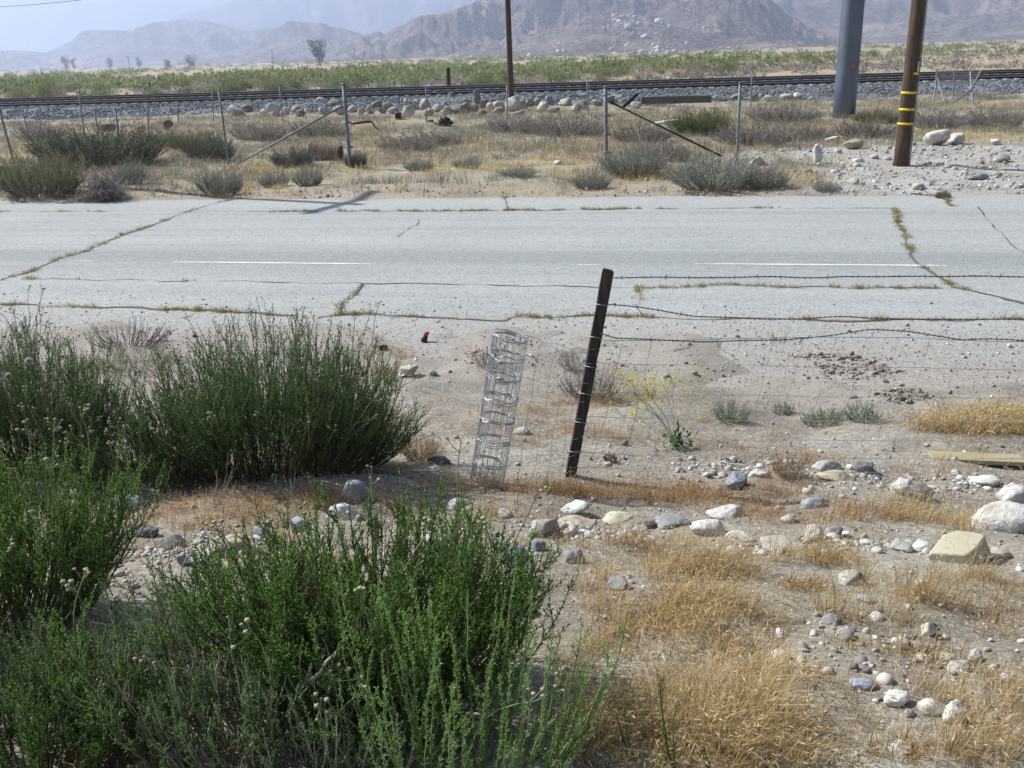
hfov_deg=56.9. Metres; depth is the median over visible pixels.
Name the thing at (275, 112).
boulder
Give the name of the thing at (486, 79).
desert bush
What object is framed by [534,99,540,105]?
boulder
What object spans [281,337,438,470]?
shrub
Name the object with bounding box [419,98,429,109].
boulder
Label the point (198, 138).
bush
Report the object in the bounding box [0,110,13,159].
fence post
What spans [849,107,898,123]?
bush
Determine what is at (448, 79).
wooden post
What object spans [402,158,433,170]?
bush
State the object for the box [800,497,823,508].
rock
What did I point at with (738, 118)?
fence post
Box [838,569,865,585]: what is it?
rock
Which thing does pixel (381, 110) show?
boulder
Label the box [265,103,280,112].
boulder
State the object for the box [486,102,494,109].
boulder
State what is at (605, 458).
weed
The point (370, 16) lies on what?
hill
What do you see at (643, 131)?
bush
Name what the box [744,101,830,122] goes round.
bush
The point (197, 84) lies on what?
desert bush
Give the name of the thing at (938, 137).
rock
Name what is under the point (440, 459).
rock
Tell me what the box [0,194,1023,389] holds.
road
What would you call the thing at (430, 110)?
boulder
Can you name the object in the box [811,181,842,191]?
bush
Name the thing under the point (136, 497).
rock
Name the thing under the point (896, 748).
rock
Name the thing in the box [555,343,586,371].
weed
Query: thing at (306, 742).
shrub
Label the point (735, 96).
boulder
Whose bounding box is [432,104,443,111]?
boulder
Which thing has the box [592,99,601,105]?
boulder
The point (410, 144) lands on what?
bush
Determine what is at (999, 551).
rock
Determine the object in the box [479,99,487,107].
boulder
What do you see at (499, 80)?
desert bush
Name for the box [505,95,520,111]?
boulder
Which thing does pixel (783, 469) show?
weed
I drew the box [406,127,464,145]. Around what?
bush
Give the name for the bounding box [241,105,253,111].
boulder
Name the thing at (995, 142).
rock
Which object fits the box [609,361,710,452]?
mustard plant
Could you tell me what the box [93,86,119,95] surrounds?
desert bush
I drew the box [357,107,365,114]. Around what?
boulder
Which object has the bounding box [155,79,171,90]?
desert bush
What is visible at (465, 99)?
boulder
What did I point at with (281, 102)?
fence post
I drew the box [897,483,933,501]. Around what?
rock
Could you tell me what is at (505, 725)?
shrub
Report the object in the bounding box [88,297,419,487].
shrub
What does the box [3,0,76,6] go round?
overhead cable
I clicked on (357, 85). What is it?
desert bush
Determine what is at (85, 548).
shrub
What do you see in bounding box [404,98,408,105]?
boulder
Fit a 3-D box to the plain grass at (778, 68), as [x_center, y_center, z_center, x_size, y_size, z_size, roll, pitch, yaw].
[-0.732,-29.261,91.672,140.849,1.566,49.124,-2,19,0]
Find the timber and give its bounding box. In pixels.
[622,93,638,107]
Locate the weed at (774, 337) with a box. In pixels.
[767,329,787,341]
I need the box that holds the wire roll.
[469,329,528,488]
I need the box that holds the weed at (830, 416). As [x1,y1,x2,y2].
[799,404,847,427]
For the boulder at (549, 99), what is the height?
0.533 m
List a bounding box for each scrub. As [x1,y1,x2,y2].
[0,38,1023,92]
[0,42,1023,97]
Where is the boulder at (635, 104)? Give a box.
[631,101,641,108]
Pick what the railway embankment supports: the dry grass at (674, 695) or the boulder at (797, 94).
the boulder at (797, 94)
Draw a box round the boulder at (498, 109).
[493,107,504,114]
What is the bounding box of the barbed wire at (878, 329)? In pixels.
[599,328,1023,343]
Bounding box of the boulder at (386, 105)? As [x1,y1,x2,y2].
[382,102,392,108]
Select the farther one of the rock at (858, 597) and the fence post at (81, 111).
the fence post at (81, 111)
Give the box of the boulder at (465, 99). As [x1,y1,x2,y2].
[461,98,471,101]
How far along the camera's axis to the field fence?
5.03 m
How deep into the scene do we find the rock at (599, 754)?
2.29 m
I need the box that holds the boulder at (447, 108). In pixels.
[443,106,452,113]
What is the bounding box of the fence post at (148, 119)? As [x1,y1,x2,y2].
[146,107,149,131]
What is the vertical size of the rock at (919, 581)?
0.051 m
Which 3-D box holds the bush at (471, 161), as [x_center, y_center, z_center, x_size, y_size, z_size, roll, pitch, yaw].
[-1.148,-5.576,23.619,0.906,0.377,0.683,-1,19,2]
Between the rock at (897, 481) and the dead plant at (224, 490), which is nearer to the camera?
the dead plant at (224, 490)
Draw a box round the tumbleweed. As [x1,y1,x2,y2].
[54,159,136,203]
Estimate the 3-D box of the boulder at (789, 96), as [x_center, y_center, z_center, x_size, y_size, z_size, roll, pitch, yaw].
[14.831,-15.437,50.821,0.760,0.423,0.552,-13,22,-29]
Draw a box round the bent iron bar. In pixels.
[350,121,381,130]
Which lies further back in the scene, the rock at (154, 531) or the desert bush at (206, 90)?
the desert bush at (206, 90)
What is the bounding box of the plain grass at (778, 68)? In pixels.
[1,58,1023,97]
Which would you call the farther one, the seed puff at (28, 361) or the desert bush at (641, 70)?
the desert bush at (641, 70)
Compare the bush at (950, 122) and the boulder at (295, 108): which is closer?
the bush at (950, 122)
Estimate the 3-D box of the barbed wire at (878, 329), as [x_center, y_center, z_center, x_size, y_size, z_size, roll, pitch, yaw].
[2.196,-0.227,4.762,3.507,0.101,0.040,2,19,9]
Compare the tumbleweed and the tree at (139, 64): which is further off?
the tree at (139, 64)
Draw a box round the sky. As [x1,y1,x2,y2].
[0,0,233,51]
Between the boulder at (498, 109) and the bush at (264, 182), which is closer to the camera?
the bush at (264, 182)
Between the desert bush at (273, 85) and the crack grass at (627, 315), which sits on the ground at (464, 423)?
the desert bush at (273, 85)
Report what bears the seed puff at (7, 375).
on the ground at (464, 423)
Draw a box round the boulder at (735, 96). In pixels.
[730,94,743,99]
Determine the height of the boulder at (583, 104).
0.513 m
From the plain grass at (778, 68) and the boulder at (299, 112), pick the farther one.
the plain grass at (778, 68)
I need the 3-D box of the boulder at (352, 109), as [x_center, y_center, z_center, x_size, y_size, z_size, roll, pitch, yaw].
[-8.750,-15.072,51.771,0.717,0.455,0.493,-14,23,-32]
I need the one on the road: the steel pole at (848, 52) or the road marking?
the road marking
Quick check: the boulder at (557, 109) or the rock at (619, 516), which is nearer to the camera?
the rock at (619, 516)
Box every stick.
[304,624,358,685]
[722,460,756,465]
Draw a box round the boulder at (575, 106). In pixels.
[570,103,580,112]
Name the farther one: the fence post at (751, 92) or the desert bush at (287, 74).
the desert bush at (287, 74)
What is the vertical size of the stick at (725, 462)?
0.046 m
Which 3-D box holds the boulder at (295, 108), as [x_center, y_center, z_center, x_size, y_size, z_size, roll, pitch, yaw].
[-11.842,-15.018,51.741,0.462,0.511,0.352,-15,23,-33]
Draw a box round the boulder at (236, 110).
[227,105,243,115]
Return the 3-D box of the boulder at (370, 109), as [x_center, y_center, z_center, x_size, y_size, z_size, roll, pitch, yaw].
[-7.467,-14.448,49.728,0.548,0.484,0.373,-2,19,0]
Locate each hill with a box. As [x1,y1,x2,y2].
[0,19,273,69]
[125,0,475,33]
[176,21,368,65]
[271,0,864,63]
[772,0,1023,44]
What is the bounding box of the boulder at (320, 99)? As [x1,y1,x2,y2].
[315,97,326,102]
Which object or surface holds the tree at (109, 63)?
on the ground at (464, 423)
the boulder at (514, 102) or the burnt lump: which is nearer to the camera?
the burnt lump
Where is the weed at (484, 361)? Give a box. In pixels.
[462,341,507,366]
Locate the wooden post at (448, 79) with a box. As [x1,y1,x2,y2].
[446,68,450,84]
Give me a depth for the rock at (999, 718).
2.40 m
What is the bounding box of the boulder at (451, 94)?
[448,92,456,96]
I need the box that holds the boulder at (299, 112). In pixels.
[295,110,305,116]
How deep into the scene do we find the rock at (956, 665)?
2.76 m
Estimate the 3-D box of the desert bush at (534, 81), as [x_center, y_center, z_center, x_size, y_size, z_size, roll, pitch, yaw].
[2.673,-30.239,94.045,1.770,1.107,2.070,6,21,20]
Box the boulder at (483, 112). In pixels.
[476,110,486,114]
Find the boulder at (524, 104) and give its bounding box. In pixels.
[520,99,527,108]
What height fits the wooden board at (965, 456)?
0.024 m
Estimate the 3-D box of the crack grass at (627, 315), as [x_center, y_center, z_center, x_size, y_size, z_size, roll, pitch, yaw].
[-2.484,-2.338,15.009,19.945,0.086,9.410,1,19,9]
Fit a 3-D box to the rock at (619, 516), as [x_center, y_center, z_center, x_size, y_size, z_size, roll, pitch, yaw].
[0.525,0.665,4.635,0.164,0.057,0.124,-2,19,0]
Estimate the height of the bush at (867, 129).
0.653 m
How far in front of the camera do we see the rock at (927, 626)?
3.00 m
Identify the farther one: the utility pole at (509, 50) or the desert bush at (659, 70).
the desert bush at (659, 70)
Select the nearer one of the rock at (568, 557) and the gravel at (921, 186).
the rock at (568, 557)
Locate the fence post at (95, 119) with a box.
[93,109,98,132]
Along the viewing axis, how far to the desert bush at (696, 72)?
96.76 m
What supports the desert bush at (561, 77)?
on the ground at (464, 423)
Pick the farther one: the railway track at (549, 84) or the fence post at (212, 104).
the railway track at (549, 84)
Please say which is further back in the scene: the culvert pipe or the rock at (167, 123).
the rock at (167, 123)
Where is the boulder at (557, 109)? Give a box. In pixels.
[548,107,559,112]
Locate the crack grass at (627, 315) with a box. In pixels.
[0,191,1023,321]
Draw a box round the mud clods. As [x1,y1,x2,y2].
[787,351,941,405]
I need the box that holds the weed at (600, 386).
[555,362,627,400]
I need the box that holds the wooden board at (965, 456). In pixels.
[928,451,1023,465]
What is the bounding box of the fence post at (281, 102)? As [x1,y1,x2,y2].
[279,85,282,121]
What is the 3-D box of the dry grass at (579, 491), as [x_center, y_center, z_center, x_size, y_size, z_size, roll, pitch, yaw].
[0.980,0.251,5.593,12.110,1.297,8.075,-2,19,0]
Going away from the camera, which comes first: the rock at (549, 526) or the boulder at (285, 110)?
the rock at (549, 526)
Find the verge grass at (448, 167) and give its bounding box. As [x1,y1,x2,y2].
[0,98,1023,197]
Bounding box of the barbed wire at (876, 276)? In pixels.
[613,274,1023,279]
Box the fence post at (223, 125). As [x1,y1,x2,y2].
[218,90,228,164]
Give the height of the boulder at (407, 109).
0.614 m
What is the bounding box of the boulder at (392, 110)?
[388,107,398,113]
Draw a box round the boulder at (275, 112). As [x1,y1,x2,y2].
[272,111,280,116]
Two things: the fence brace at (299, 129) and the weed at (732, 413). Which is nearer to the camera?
the weed at (732, 413)
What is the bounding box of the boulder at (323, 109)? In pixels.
[318,106,328,113]
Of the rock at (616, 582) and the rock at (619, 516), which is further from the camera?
the rock at (619, 516)
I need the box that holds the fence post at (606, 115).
[603,86,610,154]
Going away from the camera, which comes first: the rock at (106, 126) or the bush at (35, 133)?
the bush at (35, 133)
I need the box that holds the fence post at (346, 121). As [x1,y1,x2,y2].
[341,83,353,167]
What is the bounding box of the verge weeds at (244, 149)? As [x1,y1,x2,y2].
[0,90,1023,196]
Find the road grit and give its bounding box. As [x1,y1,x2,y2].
[0,287,1023,398]
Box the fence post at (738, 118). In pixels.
[735,82,741,161]
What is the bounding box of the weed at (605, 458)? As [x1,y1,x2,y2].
[602,453,619,463]
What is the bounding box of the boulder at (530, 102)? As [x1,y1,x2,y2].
[526,98,534,105]
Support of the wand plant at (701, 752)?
on the ground at (464, 423)
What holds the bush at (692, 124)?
on the ground at (464, 423)
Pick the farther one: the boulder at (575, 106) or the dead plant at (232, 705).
the boulder at (575, 106)
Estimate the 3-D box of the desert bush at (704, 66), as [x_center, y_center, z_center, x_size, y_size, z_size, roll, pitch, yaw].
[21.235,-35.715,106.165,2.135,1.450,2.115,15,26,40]
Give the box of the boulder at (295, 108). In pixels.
[291,105,299,112]
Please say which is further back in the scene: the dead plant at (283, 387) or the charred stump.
the charred stump
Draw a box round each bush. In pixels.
[0,144,89,198]
[1,84,29,97]
[8,118,68,140]
[17,88,33,96]
[23,117,173,167]
[29,76,62,96]
[36,73,64,96]
[44,81,70,94]
[65,85,73,91]
[73,89,98,95]
[88,82,108,93]
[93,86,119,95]
[104,153,150,183]
[138,84,154,93]
[145,129,182,147]
[147,86,161,93]
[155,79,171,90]
[164,128,226,151]
[179,77,196,87]
[181,85,194,92]
[181,134,237,161]
[186,81,205,87]
[193,163,244,194]
[194,84,221,92]
[213,74,242,87]
[216,77,243,91]
[227,117,290,140]
[236,76,261,90]
[251,71,284,90]
[256,167,289,187]
[268,144,315,167]
[271,81,288,89]
[274,71,289,77]
[283,117,353,137]
[284,74,308,89]
[289,163,322,186]
[311,66,397,86]
[324,81,339,88]
[332,80,354,88]
[342,148,367,167]
[349,79,363,87]
[371,134,438,151]
[379,82,394,86]
[397,75,423,86]
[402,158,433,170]
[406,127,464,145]
[449,155,482,168]
[462,65,474,74]
[463,77,484,84]
[472,70,494,83]
[478,112,549,133]
[489,76,507,83]
[496,69,516,83]
[496,162,538,176]
[524,110,611,137]
[530,75,547,82]
[538,70,558,82]
[548,71,585,81]
[566,166,612,189]
[590,136,669,176]
[595,65,617,78]
[603,118,676,142]
[608,66,636,76]
[630,65,656,79]
[631,137,698,160]
[655,67,666,73]
[658,146,766,191]
[664,103,731,134]
[671,71,681,76]
[684,64,703,76]
[694,61,710,71]
[710,115,801,146]
[713,66,729,76]
[716,56,740,75]
[741,159,792,188]
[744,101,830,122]
[749,58,765,68]
[765,119,839,141]
[807,58,825,65]
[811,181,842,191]
[831,117,896,137]
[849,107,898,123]
[913,107,978,129]
[935,189,951,197]
[953,48,971,57]
[957,105,1023,128]
[1016,47,1023,53]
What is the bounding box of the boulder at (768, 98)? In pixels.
[764,94,773,101]
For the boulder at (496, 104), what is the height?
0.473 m
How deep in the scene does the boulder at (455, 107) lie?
46.96 m
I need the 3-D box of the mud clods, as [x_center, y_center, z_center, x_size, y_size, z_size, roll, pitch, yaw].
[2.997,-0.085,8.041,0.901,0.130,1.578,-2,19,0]
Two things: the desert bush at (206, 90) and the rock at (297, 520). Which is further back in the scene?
the desert bush at (206, 90)
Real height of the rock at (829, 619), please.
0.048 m
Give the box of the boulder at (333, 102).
[328,99,340,105]
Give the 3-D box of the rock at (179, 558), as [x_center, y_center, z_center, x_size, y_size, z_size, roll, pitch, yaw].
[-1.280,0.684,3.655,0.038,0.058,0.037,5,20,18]
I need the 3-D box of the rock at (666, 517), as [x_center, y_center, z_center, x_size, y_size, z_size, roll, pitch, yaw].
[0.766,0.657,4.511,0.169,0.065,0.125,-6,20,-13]
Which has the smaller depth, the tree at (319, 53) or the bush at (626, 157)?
the bush at (626, 157)
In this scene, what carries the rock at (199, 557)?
on the ground at (464, 423)
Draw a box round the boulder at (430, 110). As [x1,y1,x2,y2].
[423,108,433,115]
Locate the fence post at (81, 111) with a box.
[78,91,84,136]
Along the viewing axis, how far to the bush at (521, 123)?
33.85 m
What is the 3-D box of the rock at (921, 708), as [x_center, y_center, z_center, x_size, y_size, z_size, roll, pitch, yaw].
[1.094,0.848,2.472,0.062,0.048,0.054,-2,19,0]
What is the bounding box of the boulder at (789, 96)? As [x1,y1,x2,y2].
[780,93,793,99]
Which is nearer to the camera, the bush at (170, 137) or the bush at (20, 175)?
the bush at (20, 175)
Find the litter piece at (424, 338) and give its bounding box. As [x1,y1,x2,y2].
[421,331,428,342]
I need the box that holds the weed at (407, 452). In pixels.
[400,429,442,458]
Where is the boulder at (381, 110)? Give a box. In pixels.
[378,108,386,113]
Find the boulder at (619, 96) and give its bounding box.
[614,94,623,98]
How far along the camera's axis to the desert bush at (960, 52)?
128.37 m
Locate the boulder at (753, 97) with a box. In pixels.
[747,95,756,100]
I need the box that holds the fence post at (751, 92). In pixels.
[750,70,752,110]
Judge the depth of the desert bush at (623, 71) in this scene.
105.71 m
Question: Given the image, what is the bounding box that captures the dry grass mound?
[890,387,1023,438]
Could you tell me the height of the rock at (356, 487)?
0.146 m
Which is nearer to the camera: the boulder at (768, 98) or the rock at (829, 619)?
the rock at (829, 619)
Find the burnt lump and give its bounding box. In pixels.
[395,112,401,119]
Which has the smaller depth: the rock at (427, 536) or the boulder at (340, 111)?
the rock at (427, 536)
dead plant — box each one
[83,312,172,349]
[149,475,349,736]
[211,451,236,509]
[253,334,342,452]
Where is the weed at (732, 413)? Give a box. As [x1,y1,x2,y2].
[710,397,749,422]
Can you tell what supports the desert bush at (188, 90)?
on the ground at (464, 423)
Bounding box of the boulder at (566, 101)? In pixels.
[558,97,571,105]
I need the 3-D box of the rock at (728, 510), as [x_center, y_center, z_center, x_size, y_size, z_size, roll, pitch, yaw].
[1.046,0.637,4.647,0.147,0.070,0.168,14,25,38]
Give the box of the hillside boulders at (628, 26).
[442,0,739,57]
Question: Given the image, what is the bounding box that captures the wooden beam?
[642,95,711,103]
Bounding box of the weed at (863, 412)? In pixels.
[842,397,884,421]
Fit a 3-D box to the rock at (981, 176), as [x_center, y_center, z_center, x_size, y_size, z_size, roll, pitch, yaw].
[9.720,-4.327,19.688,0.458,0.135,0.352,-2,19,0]
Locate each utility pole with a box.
[505,0,513,97]
[893,0,927,166]
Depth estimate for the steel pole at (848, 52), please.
35.30 m
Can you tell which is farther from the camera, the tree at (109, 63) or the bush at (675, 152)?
the tree at (109, 63)
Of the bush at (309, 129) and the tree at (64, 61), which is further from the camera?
the tree at (64, 61)
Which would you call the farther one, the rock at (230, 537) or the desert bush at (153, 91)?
the desert bush at (153, 91)
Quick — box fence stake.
[565,268,613,476]
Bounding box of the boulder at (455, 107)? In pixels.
[451,104,459,113]
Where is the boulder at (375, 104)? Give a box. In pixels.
[371,101,381,107]
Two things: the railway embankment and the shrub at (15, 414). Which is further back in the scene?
the railway embankment
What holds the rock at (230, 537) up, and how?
on the ground at (464, 423)
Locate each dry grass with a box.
[1,339,1023,767]
[465,467,1023,767]
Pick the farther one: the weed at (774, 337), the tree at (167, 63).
the tree at (167, 63)
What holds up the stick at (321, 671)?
on the shrub at (306, 742)
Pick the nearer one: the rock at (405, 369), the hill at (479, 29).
the rock at (405, 369)
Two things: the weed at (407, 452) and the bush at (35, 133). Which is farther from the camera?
the bush at (35, 133)
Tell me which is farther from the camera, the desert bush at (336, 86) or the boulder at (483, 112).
the desert bush at (336, 86)
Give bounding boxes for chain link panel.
[932,69,981,104]
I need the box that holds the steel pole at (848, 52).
[832,0,864,118]
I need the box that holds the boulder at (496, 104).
[493,101,504,107]
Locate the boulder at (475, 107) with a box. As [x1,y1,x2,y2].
[471,103,478,111]
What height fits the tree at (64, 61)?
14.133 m
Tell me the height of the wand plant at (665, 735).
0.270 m
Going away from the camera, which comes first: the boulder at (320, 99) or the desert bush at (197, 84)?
the boulder at (320, 99)
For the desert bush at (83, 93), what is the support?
on the ground at (464, 423)
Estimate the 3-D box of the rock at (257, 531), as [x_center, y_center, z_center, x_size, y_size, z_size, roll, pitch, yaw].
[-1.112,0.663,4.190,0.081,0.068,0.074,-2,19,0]
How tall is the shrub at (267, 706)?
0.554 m
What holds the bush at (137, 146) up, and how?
on the ground at (464, 423)
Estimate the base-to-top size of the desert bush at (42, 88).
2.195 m
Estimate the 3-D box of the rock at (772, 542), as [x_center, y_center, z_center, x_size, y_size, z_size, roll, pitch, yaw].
[1.159,0.694,4.050,0.190,0.070,0.135,4,20,16]
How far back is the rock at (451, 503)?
4.72 m
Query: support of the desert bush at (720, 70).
on the ground at (464, 423)
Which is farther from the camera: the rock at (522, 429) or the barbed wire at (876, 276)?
the rock at (522, 429)
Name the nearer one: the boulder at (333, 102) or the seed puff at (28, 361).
the seed puff at (28, 361)
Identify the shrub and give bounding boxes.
[0,285,174,477]
[0,368,221,494]
[0,404,172,644]
[0,516,423,767]
[0,567,186,767]
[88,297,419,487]
[107,619,457,767]
[149,437,578,731]
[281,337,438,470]
[294,542,629,767]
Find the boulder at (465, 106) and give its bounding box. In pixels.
[459,101,471,113]
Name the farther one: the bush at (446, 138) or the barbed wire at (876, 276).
the bush at (446, 138)
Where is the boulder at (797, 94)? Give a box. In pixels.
[793,92,802,99]
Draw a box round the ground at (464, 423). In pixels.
[0,39,1023,767]
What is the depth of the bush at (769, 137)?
27.41 m
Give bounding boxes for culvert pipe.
[308,143,343,160]
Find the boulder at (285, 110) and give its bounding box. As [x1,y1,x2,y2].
[280,107,289,114]
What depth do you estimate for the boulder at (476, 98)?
53.04 m
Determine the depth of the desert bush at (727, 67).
93.91 m
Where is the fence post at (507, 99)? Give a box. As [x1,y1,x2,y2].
[506,84,507,120]
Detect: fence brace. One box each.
[234,105,342,165]
[610,101,721,156]
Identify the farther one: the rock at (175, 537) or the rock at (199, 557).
the rock at (175, 537)
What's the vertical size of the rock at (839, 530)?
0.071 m
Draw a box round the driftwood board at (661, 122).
[647,119,675,126]
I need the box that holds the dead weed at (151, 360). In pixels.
[89,341,183,373]
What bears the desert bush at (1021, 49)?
on the ground at (464, 423)
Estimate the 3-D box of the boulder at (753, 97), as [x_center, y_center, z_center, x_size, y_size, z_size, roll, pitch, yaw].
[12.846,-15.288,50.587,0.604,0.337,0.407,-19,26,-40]
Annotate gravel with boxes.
[0,320,1023,767]
[123,140,1023,198]
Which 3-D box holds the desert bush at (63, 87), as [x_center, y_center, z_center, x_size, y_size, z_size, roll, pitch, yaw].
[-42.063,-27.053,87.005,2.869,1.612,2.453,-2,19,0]
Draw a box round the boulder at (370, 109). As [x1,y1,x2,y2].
[366,105,375,113]
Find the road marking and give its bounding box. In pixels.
[68,260,946,265]
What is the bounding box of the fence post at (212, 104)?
[211,89,213,120]
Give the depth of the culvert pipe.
26.71 m
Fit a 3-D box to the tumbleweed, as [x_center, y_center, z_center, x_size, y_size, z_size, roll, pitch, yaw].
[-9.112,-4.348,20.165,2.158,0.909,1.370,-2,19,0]
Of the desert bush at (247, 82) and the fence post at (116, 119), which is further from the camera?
the desert bush at (247, 82)
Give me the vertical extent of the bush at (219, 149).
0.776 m
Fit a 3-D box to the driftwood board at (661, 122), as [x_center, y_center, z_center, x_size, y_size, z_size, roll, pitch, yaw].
[5.747,-9.685,35.010,1.524,0.244,0.200,-7,20,-15]
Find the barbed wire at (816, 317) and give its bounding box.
[607,304,1022,321]
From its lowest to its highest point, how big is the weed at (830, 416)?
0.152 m
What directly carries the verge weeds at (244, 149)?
on the ground at (464, 423)
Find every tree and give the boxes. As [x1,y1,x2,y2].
[60,56,69,69]
[70,58,76,69]
[106,58,113,68]
[135,57,142,66]
[163,59,170,66]
[185,55,196,66]
[307,39,326,65]
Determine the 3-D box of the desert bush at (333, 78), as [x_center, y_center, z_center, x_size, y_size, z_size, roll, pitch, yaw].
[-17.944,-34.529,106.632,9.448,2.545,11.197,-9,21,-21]
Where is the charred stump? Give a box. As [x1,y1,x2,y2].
[435,116,454,125]
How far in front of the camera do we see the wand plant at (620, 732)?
2.29 m
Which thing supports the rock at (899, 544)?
on the ground at (464, 423)
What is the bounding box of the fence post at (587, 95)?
[586,77,588,114]
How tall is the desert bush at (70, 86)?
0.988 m
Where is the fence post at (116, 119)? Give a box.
[114,108,122,164]
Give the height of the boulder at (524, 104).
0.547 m
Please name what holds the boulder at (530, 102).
on the ground at (464, 423)
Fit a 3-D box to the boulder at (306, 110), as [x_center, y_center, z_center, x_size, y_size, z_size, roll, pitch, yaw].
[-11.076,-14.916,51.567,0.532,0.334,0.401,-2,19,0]
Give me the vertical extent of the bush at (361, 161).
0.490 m
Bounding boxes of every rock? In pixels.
[98,494,145,512]
[100,123,115,131]
[136,526,158,536]
[157,534,187,550]
[162,120,172,128]
[176,553,187,564]
[191,553,208,563]
[203,543,227,557]
[219,534,250,552]
[253,527,270,537]
[290,516,308,530]
[326,503,356,519]
[340,479,367,502]
[378,344,387,350]
[399,364,417,376]
[420,531,444,550]
[427,455,450,464]
[428,465,441,470]
[429,370,437,375]
[447,497,470,508]
[497,508,513,518]
[501,545,526,560]
[504,580,515,610]
[513,427,530,434]
[529,518,559,536]
[531,539,545,550]
[553,160,561,164]
[558,515,597,528]
[561,500,588,514]
[563,548,584,563]
[593,750,609,764]
[602,511,633,523]
[607,576,629,590]
[634,524,647,531]
[637,520,657,528]
[655,513,691,528]
[690,519,723,534]
[706,504,743,519]
[715,620,728,629]
[724,471,746,489]
[725,530,757,544]
[749,468,770,476]
[750,156,767,165]
[760,535,804,552]
[779,514,794,522]
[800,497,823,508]
[804,524,823,541]
[813,143,822,162]
[814,460,841,470]
[816,470,849,480]
[821,613,840,624]
[824,526,842,538]
[825,136,839,143]
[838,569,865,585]
[842,139,863,148]
[849,678,877,691]
[852,460,873,473]
[856,594,877,604]
[883,689,910,706]
[888,739,912,755]
[890,477,912,492]
[890,538,912,552]
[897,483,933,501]
[912,540,933,551]
[913,577,925,587]
[917,697,943,715]
[921,622,935,636]
[923,129,951,144]
[928,531,990,563]
[943,699,968,724]
[946,132,964,143]
[947,660,969,671]
[967,173,988,179]
[967,649,982,662]
[968,475,1000,485]
[971,500,1023,533]
[987,711,1002,724]
[990,139,1000,144]
[991,154,1010,162]
[991,547,1009,556]
[995,482,1023,503]
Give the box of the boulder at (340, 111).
[332,106,343,114]
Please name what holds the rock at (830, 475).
on the ground at (464, 423)
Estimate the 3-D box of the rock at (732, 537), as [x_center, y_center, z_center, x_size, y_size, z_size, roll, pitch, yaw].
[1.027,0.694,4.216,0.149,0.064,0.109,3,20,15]
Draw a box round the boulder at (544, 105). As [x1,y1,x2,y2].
[537,101,548,110]
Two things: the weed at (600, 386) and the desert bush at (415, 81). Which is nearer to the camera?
the weed at (600, 386)
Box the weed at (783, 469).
[768,447,811,478]
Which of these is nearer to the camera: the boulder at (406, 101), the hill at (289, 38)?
the boulder at (406, 101)
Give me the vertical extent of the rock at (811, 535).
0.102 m
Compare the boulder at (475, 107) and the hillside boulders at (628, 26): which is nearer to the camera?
the boulder at (475, 107)
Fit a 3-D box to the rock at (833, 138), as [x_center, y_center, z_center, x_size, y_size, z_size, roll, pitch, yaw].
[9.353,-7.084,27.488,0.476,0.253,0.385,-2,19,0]
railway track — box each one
[0,69,1023,101]
[0,73,1023,107]
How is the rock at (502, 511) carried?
on the ground at (464, 423)
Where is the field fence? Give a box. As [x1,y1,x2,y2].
[507,335,1023,480]
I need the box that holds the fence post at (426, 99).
[425,83,426,121]
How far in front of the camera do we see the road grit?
9.45 m
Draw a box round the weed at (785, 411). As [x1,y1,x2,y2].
[771,402,795,414]
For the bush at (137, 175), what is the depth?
22.17 m
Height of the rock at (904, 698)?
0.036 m
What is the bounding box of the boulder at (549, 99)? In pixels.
[544,95,552,103]
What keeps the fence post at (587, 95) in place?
on the ground at (464, 423)
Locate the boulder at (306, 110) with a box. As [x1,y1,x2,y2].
[304,108,313,112]
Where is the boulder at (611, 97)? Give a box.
[608,94,614,102]
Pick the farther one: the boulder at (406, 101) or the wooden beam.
the boulder at (406, 101)
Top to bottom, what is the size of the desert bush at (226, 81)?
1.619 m
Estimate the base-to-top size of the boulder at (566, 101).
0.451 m
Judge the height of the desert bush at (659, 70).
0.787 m
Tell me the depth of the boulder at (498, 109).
44.23 m
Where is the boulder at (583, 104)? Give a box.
[572,100,586,109]
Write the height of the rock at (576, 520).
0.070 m
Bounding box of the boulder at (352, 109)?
[348,105,358,112]
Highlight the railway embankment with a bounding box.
[1,80,1023,119]
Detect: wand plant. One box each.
[616,709,630,756]
[658,674,678,767]
[696,736,709,767]
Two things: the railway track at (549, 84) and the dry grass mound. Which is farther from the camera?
the railway track at (549, 84)
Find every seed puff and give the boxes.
[4,372,30,478]
[24,357,51,471]
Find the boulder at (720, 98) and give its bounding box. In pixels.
[714,95,725,100]
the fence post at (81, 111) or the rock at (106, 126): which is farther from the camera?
the rock at (106, 126)
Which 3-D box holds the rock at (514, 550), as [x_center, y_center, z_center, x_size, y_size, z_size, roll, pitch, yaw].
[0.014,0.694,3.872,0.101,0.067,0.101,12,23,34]
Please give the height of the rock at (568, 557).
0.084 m
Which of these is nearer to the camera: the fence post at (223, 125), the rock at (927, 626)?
the rock at (927, 626)
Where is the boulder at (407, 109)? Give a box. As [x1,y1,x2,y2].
[403,105,414,116]
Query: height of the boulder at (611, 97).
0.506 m
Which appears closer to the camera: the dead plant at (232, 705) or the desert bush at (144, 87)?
the dead plant at (232, 705)
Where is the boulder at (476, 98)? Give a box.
[473,90,480,103]

